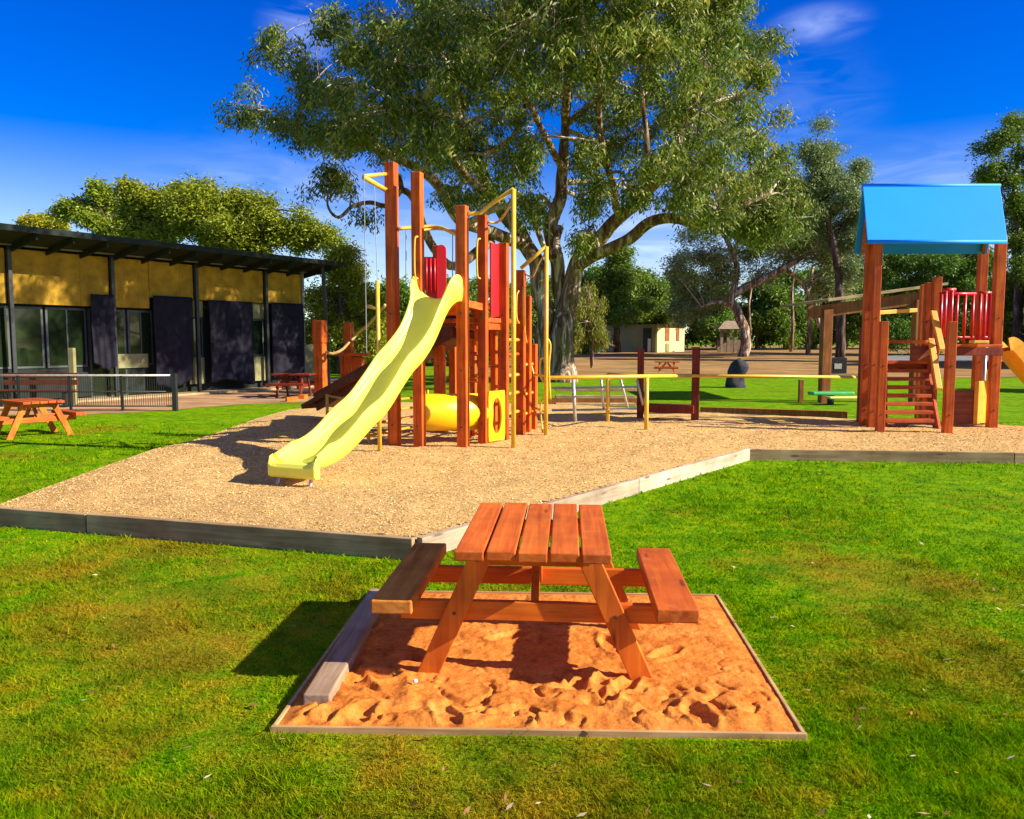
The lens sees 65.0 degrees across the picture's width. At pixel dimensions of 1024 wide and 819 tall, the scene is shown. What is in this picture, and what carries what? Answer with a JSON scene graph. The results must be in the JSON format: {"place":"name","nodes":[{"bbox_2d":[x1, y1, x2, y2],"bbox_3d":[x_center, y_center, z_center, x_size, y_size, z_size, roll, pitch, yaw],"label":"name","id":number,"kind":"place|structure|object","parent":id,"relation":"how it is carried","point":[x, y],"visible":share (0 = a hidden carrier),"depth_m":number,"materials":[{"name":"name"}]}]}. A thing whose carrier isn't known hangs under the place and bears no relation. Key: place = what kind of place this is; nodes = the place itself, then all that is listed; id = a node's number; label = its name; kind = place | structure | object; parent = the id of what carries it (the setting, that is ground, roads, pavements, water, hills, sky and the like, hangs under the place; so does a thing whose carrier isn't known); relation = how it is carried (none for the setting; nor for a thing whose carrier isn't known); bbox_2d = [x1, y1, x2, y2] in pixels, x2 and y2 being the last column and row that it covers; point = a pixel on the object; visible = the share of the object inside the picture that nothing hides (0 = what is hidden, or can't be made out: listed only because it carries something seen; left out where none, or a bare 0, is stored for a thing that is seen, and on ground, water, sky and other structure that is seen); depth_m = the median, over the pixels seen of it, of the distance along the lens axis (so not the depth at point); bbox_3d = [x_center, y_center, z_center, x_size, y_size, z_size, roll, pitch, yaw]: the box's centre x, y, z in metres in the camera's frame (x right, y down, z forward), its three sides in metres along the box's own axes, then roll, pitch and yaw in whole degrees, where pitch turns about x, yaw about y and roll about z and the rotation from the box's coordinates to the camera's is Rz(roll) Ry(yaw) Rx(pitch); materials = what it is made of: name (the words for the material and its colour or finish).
{"place":"outdoors","nodes":[
{"label":"outdoors","id":0,"kind":"place"},
{"bbox_2d":[0,378,339,414],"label":"dirt path","id":1,"kind":"structure","parent":0,"point":[223,399],"depth_m":22.36,"materials":[{"name":"brown soil"}]},
{"bbox_2d":[0,373,77,404],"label":"slatted bench","id":2,"kind":"object","parent":1,"relation":"on","point":[39,383],"visible":0.56,"depth_m":20.74,"materials":[{"name":"brown wood"}]},
{"bbox_2d":[68,348,77,403],"bbox_3d":[-11.671,-0.884,21.366,0.140,1.500,0.140,0,5,0],"label":"timber post","id":3,"kind":"object","parent":1,"relation":"on","point":[72,359],"visible":0.57,"depth_m":21.29,"materials":[{"name":"beige wood"}]},
{"bbox_2d":[265,373,315,397],"bbox_3d":[-6.551,-0.710,24.102,1.184,0.746,1.565,0,5,2],"label":"picnic table","id":4,"kind":"object","parent":1,"relation":"on","point":[298,383],"visible":0.87,"depth_m":23.75,"materials":[{"name":"red wood"}]},
{"bbox_2d":[285,397,297,400],"bbox_3d":[-6.166,-0.289,22.506,0.320,0.120,0.180,-3,6,-29],"label":"brick","id":5,"kind":"object","parent":1,"relation":"on","point":[291,398],"visible":1,"depth_m":22.43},
{"bbox_2d":[298,394,307,398],"bbox_3d":[-6.107,-0.374,23.494,0.180,0.120,0.320,0,5,4],"label":"brick","id":6,"kind":"object","parent":1,"relation":"on","point":[303,396],"visible":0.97,"depth_m":23.34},
{"bbox_2d":[312,320,327,392],"bbox_3d":[-5.625,-1.577,24.655,0.872,2.318,0.470,1,5,14],"label":"wooden post","id":7,"kind":"object","parent":1,"relation":"on","point":[319,335],"visible":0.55,"depth_m":24.52,"materials":[{"name":"brown wood"}]},
{"bbox_2d":[325,304,385,354],"bbox_3d":[-4.346,-2.309,23.557,2.974,1.460,0.771,5,7,43],"label":"rope","id":8,"kind":"object","parent":7,"relation":"hanging from","point":[356,334],"visible":0.97,"depth_m":24.30,"materials":[{"name":"beige fabric"}]},
{"bbox_2d":[336,322,370,377],"bbox_3d":[-5.096,-1.655,25.824,1.000,2.273,0.533,1,5,14],"label":"rope post","id":9,"kind":"object","parent":1,"relation":"on","point":[349,362],"visible":0.65,"depth_m":25.77,"materials":[{"name":"brown wood"}]},
{"bbox_2d":[0,341,1023,818],"bbox_3d":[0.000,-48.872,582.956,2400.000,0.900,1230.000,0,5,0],"label":"lawn","id":10,"kind":"structure","parent":0,"point":[768,393],"depth_m":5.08,"materials":[{"name":"green plant"}]},
{"bbox_2d":[0,398,85,439],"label":"picnic table","id":11,"kind":"object","parent":10,"relation":"on","point":[55,414],"visible":0.91,"depth_m":14.30,"materials":[{"name":"wood"}]},
{"bbox_2d":[11,209,74,230],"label":"tree","id":12,"kind":"object","parent":10,"relation":"on","point":[41,220],"visible":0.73,"depth_m":58.43,"materials":[{"name":"green plant"}]},
{"bbox_2d":[0,507,88,532],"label":"timber edging","id":13,"kind":"object","parent":10,"relation":"on","point":[62,521],"visible":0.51,"depth_m":7.23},
{"bbox_2d":[42,173,120,235],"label":"tree","id":14,"kind":"object","parent":10,"relation":"on","point":[92,209],"visible":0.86,"depth_m":48.67,"materials":[{"name":"green plant"}]},
{"bbox_2d":[0,374,177,410],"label":"railing","id":15,"kind":"object","parent":10,"relation":"on","point":[174,388],"visible":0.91,"depth_m":19.36,"materials":[{"name":"metal"}]},
{"bbox_2d":[102,173,195,243],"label":"tree","id":16,"kind":"object","parent":10,"relation":"on","point":[137,210],"visible":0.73,"depth_m":44.37,"materials":[{"name":"green plant"}]},
{"bbox_2d":[0,223,346,407],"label":"building","id":17,"kind":"structure","parent":10,"relation":"on","point":[198,320],"depth_m":24.24,"materials":[{"name":"yellow paint"}]},
{"bbox_2d":[0,306,10,368],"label":"window","id":18,"kind":"structure","parent":17,"relation":"in","point":[5,353],"depth_m":21.05,"materials":[{"name":"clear glass"}]},
{"bbox_2d":[14,306,44,368],"bbox_3d":[-12.990,-1.930,21.568,0.078,1.650,0.800,3,6,32],"label":"window","id":19,"kind":"structure","parent":17,"relation":"in","point":[28,320],"depth_m":21.57,"materials":[{"name":"clear glass"}]},
{"bbox_2d":[44,307,87,367],"bbox_3d":[-12.427,-2.004,22.428,0.100,1.650,1.119,3,6,32],"label":"window","id":20,"kind":"structure","parent":17,"relation":"in","point":[65,328],"depth_m":22.35,"materials":[{"name":"clear glass"}]},
{"bbox_2d":[86,309,127,397],"bbox_3d":[-11.798,-1.642,23.472,0.078,2.550,1.119,3,6,32],"label":"window","id":21,"kind":"structure","parent":17,"relation":"in","point":[120,314],"depth_m":23.47,"materials":[{"name":"glass"}]},
{"bbox_2d":[126,310,153,364],"bbox_3d":[-11.235,-2.164,24.292,0.100,1.650,0.800,3,6,32],"label":"window","id":22,"kind":"structure","parent":17,"relation":"in","point":[138,322],"depth_m":24.24,"materials":[{"name":"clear glass"}]},
{"bbox_2d":[193,317,203,356],"bbox_3d":[-10.199,-2.325,25.866,0.068,1.280,0.553,3,6,32],"label":"window","id":23,"kind":"structure","parent":17,"relation":"in","point":[201,325],"depth_m":25.99,"materials":[{"name":"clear glass"}]},
{"bbox_2d":[253,319,263,355],"bbox_3d":[-8.936,-2.494,27.842,0.068,1.280,0.796,3,6,32],"label":"window","id":24,"kind":"structure","parent":17,"relation":"in","point":[258,333],"depth_m":27.96,"materials":[{"name":"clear glass"}]},
{"bbox_2d":[86,513,414,559],"bbox_3d":[-2.254,1.074,6.680,3.110,0.235,0.060,1,5,16],"label":"timber edging","id":25,"kind":"object","parent":10,"relation":"on","point":[332,542],"visible":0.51,"depth_m":6.61,"materials":[{"name":"grey wood"}]},
{"bbox_2d":[151,166,354,257],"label":"tree","id":26,"kind":"object","parent":10,"relation":"on","point":[209,213],"visible":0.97,"depth_m":42.75,"materials":[{"name":"green plant"}]},
{"bbox_2d":[304,235,402,373],"bbox_3d":[-8.357,-4.907,40.159,5.539,7.368,4.679,-2,5,-26],"label":"tree","id":27,"kind":"object","parent":10,"relation":"on","point":[345,287],"visible":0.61,"depth_m":39.39,"materials":[{"name":"green plant"}]},
{"bbox_2d":[369,275,510,365],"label":"tree","id":28,"kind":"object","parent":10,"relation":"on","point":[404,294],"visible":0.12,"depth_m":47.37,"materials":[{"name":"green plant"}]},
{"bbox_2d":[0,429,1021,818],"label":"fallen leaves","id":29,"kind":"object","parent":10,"relation":"on","point":[856,717],"visible":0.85,"depth_m":3.17,"materials":[{"name":"brown plant"}]},
{"bbox_2d":[0,402,1023,542],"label":"mulch bed","id":30,"kind":"object","parent":10,"relation":"on","point":[303,416],"visible":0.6,"depth_m":9.88,"materials":[{"name":"beige wood"}]},
{"bbox_2d":[325,394,412,442],"bbox_3d":[-2.593,0.157,12.877,1.650,0.700,1.447,2,5,23],"label":"climbing ladder","id":31,"kind":"object","parent":30,"relation":"on","point":[368,434],"visible":0.21,"depth_m":12.93,"materials":[{"name":"orange wood"}]},
{"bbox_2d":[268,161,550,485],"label":"play tower","id":32,"kind":"structure","parent":30,"relation":"on","point":[436,322],"depth_m":11.43,"materials":[{"name":"wood"}]},
{"bbox_2d":[552,379,643,421],"bbox_3d":[1.720,-0.237,16.422,1.842,0.905,3.000,0,5,0],"label":"pipe frame","id":33,"kind":"object","parent":30,"relation":"on","point":[573,388],"visible":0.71,"depth_m":16.25,"materials":[{"name":"silver metal"}]},
{"bbox_2d":[637,347,699,419],"bbox_3d":[3.014,-0.458,15.518,1.213,1.494,0.340,2,5,22],"label":"red post frame","id":34,"kind":"object","parent":30,"relation":"on","point":[692,408],"visible":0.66,"depth_m":15.32,"materials":[{"name":"red wood"}]},
{"bbox_2d":[548,373,857,429],"bbox_3d":[3.484,-0.211,15.098,7.395,1.053,1.410,-3,6,-28],"label":"yellow rail","id":35,"kind":"object","parent":30,"relation":"on","point":[608,376],"visible":0.86,"depth_m":14.62,"materials":[{"name":"yellow metal"}]},
{"bbox_2d":[854,184,1023,432],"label":"play fort","id":36,"kind":"structure","parent":30,"relation":"on","point":[931,219],"depth_m":14.03,"materials":[{"name":"wood"}]},
{"bbox_2d":[206,0,820,382],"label":"gum tree","id":37,"kind":"object","parent":10,"relation":"on","point":[705,51],"visible":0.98,"depth_m":26.34,"materials":[{"name":"green plant"}]},
{"bbox_2d":[417,478,638,551],"bbox_3d":[0.333,0.998,7.630,0.060,0.225,3.419,4,6,38],"label":"timber edging","id":38,"kind":"object","parent":10,"relation":"on","point":[451,538],"visible":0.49,"depth_m":8.02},
{"bbox_2d":[271,591,806,739],"bbox_3d":[0.158,1.328,4.425,2.417,0.058,1.990,0,5,0],"label":"sandpit frame","id":39,"kind":"object","parent":10,"relation":"on","point":[277,728],"visible":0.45,"depth_m":3.48,"materials":[{"name":"wood"}]},
{"bbox_2d":[278,593,798,731],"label":"sand","id":40,"kind":"structure","parent":39,"relation":"on","point":[707,673],"depth_m":3.96,"materials":[{"name":"orange sand"}]},
{"bbox_2d":[303,589,379,704],"bbox_3d":[-0.881,1.277,4.466,0.125,0.085,1.581,0,5,1],"label":"timber sleeper","id":41,"kind":"object","parent":40,"relation":"on","point":[329,677],"visible":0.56,"depth_m":4.14,"materials":[{"name":"wood"}]},
{"bbox_2d":[371,503,699,680],"bbox_3d":[0.134,0.987,4.364,1.565,0.746,1.184,0,5,4],"label":"picnic table","id":42,"kind":"object","parent":40,"relation":"on","point":[493,533],"visible":0.97,"depth_m":4.04,"materials":[{"name":"wood"}]},
{"bbox_2d":[573,280,612,367],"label":"tree","id":43,"kind":"object","parent":10,"relation":"on","point":[593,328],"visible":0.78,"depth_m":44.66,"materials":[{"name":"green plant"}]},
{"bbox_2d":[551,236,675,353],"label":"tree","id":44,"kind":"object","parent":10,"relation":"on","point":[615,278],"visible":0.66,"depth_m":64.42,"materials":[{"name":"green plant"}]},
{"bbox_2d":[598,322,690,351],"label":"shed","id":45,"kind":"structure","parent":10,"relation":"on","point":[655,337],"depth_m":69.55,"materials":[{"name":"beige paint"}]},
{"bbox_2d":[643,328,651,351],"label":"doorway","id":46,"kind":"structure","parent":45,"relation":"in","point":[647,332],"depth_m":68.80,"materials":[{"name":"black paint"}]},
{"bbox_2d":[665,325,669,340],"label":"window","id":47,"kind":"structure","parent":45,"relation":"in","point":[667,328],"depth_m":69.15,"materials":[{"name":"orange wood"}]},
{"bbox_2d":[676,326,679,340],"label":"window","id":48,"kind":"structure","parent":45,"relation":"in","point":[678,328],"depth_m":70.36,"materials":[{"name":"orange wood"}]},
{"bbox_2d":[654,361,679,373],"bbox_3d":[7.298,-1.903,37.977,1.184,0.746,1.565,1,5,10],"label":"picnic table","id":49,"kind":"object","parent":10,"relation":"on","point":[673,368],"visible":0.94,"depth_m":37.59,"materials":[{"name":"wood"}]},
{"bbox_2d":[635,448,749,491],"bbox_3d":[2.380,0.775,10.222,0.060,0.225,3.186,4,6,38],"label":"timber edging","id":50,"kind":"object","parent":10,"relation":"on","point":[660,479],"visible":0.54,"depth_m":9.98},
{"bbox_2d":[713,321,751,352],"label":"timber hut","id":51,"kind":"object","parent":10,"relation":"on","point":[727,345],"visible":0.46,"depth_m":67.71,"materials":[{"name":"brown wood"}]},
{"bbox_2d":[725,358,748,387],"bbox_3d":[8.137,-1.329,29.116,0.818,1.060,0.781,0,5,0],"label":"boulder","id":52,"kind":"object","parent":10,"relation":"on","point":[739,366],"visible":0.89,"depth_m":28.83,"materials":[{"name":"grey stone"}]},
{"bbox_2d":[653,165,863,356],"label":"tree","id":53,"kind":"object","parent":10,"relation":"on","point":[685,306],"visible":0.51,"depth_m":59.43,"materials":[{"name":"green plant"}]},
{"bbox_2d":[700,407,847,418],"bbox_3d":[5.695,0.119,17.637,3.076,0.260,0.120,2,5,22],"label":"timber edging","id":54,"kind":"object","parent":10,"relation":"on","point":[812,413],"visible":0.5,"depth_m":17.51,"materials":[{"name":"wood"}]},
{"bbox_2d":[783,109,887,357],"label":"tree","id":55,"kind":"object","parent":10,"relation":"on","point":[821,164],"visible":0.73,"depth_m":54.59,"materials":[{"name":"green plant"}]},
{"bbox_2d":[780,282,947,402],"bbox_3d":[9.857,-1.950,23.645,3.665,3.274,3.950,0,5,0],"label":"timber shelter","id":56,"kind":"object","parent":10,"relation":"on","point":[826,313],"visible":0.52,"depth_m":21.80,"materials":[{"name":"brown wood"}]},
{"bbox_2d":[750,449,1013,463],"bbox_3d":[5.130,0.685,11.325,3.649,0.215,0.060,0,5,5],"label":"timber edging","id":57,"kind":"object","parent":10,"relation":"on","point":[876,455],"visible":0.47,"depth_m":11.29,"materials":[{"name":"grey wood"}]},
{"bbox_2d":[880,244,1011,355],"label":"tree","id":58,"kind":"object","parent":10,"relation":"on","point":[962,268],"visible":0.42,"depth_m":60.94,"materials":[{"name":"green plant"}]},
{"bbox_2d":[964,107,1023,346],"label":"tree","id":59,"kind":"object","parent":10,"relation":"on","point":[1007,178],"visible":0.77,"depth_m":48.75,"materials":[{"name":"green plant"}]},
{"bbox_2d":[1013,452,1023,463],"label":"timber edging","id":60,"kind":"object","parent":10,"relation":"on","point":[1018,457],"visible":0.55,"depth_m":11.12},
{"bbox_2d":[0,0,1023,340],"label":"sky","id":61,"kind":"structure","parent":0,"point":[106,88],"materials":[{"name":"blue"}]},
{"bbox_2d":[548,388,644,406],"bbox_3d":[2.218,-0.287,20.618,2.600,0.440,1.873,0,5,0],"label":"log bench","id":62,"kind":"object","parent":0,"point":[596,400],"visible":0.76,"depth_m":21.06,"materials":[{"name":"brown wood"}]},
{"bbox_2d":[329,346,1017,377],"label":"dirt field","id":63,"kind":"structure","parent":0,"point":[775,360],"depth_m":50.91,"materials":[{"name":"brown soil"}]},
{"bbox_2d":[469,275,509,340],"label":"background tree","id":64,"kind":"object","parent":63,"relation":"on","point":[472,286],"visible":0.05,"depth_m":82.45,"materials":[{"name":"green plant"}]},
{"bbox_2d":[509,278,551,347],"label":"background tree","id":65,"kind":"object","parent":63,"relation":"on","point":[529,293],"visible":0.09,"depth_m":85.77,"materials":[{"name":"green plant"}]},
{"bbox_2d":[533,271,576,329],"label":"background tree","id":66,"kind":"object","parent":63,"relation":"on","point":[550,288],"visible":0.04,"depth_m":86.80,"materials":[{"name":"green plant"}]},
{"bbox_2d":[582,262,632,337],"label":"background tree","id":67,"kind":"object","parent":63,"relation":"on","point":[592,267],"visible":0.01,"depth_m":91.84,"materials":[{"name":"green plant"}]},
{"bbox_2d":[605,265,659,322],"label":"background tree","id":68,"kind":"object","parent":63,"relation":"on","point":[648,273],"visible":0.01,"depth_m":89.92,"materials":[{"name":"green plant"}]},
{"bbox_2d":[632,266,710,348],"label":"background tree","id":69,"kind":"object","parent":63,"relation":"on","point":[688,340],"visible":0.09,"depth_m":82.88,"materials":[{"name":"green plant"}]},
{"bbox_2d":[690,281,746,349],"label":"background tree","id":70,"kind":"object","parent":63,"relation":"on","point":[707,331],"visible":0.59,"depth_m":77.37,"materials":[{"name":"green plant"}]},
{"bbox_2d":[747,289,751,336],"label":"bare tree","id":71,"kind":"object","parent":63,"relation":"on","point":[749,315],"visible":0.49,"depth_m":65.55,"materials":[{"name":"brown plant"}]},
{"bbox_2d":[737,279,778,348],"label":"background tree","id":72,"kind":"object","parent":63,"relation":"on","point":[754,305],"visible":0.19,"depth_m":84.82,"materials":[{"name":"green plant"}]},
{"bbox_2d":[745,266,825,349],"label":"background tree","id":73,"kind":"object","parent":63,"relation":"on","point":[770,317],"visible":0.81,"depth_m":79.87,"materials":[{"name":"green plant"}]},
{"bbox_2d":[789,264,795,351],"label":"bare tree","id":74,"kind":"object","parent":63,"relation":"on","point":[792,323],"visible":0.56,"depth_m":69.50,"materials":[{"name":"brown plant"}]},
{"bbox_2d":[805,266,813,354],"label":"bare tree","id":75,"kind":"object","parent":63,"relation":"on","point":[809,337],"visible":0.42,"depth_m":63.59,"materials":[{"name":"brown plant"}]},
{"bbox_2d":[793,264,834,348],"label":"background tree","id":76,"kind":"object","parent":63,"relation":"on","point":[815,346],"visible":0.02,"depth_m":88.28,"materials":[{"name":"green plant"}]},
{"bbox_2d":[831,357,846,373],"bbox_3d":[15.212,-1.986,37.684,0.750,0.900,0.615,0,5,0],"label":"black bin","id":77,"kind":"object","parent":63,"relation":"on","point":[838,365],"visible":0.69,"depth_m":37.38,"materials":[{"name":"plastic"}]},
{"bbox_2d":[811,281,881,349],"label":"background tree","id":78,"kind":"object","parent":63,"relation":"on","point":[853,323],"visible":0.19,"depth_m":81.78,"materials":[{"name":"green plant"}]},
{"bbox_2d":[858,270,903,347],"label":"background tree","id":79,"kind":"object","parent":63,"relation":"on","point":[892,277],"visible":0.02,"depth_m":88.99,"materials":[{"name":"green plant"}]},
{"bbox_2d":[887,280,942,348],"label":"background tree","id":80,"kind":"object","parent":63,"relation":"on","point":[902,318],"visible":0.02,"depth_m":84.64,"materials":[{"name":"green plant"}]},
{"bbox_2d":[960,284,1023,340],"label":"background tree","id":81,"kind":"object","parent":63,"relation":"on","point":[1004,320],"visible":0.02,"depth_m":81.48,"materials":[{"name":"green plant"}]},
{"bbox_2d":[798,380,856,404],"bbox_3d":[8.505,-0.457,21.475,1.388,0.630,0.977,0,5,0],"label":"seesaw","id":82,"kind":"object","parent":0,"point":[830,397],"visible":0.86,"depth_m":21.33,"materials":[{"name":"green plastic"}]},
{"bbox_2d":[888,355,1002,361],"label":"road","id":83,"kind":"structure","parent":0,"point":[941,358],"depth_m":56.37,"materials":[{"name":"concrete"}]}
]}

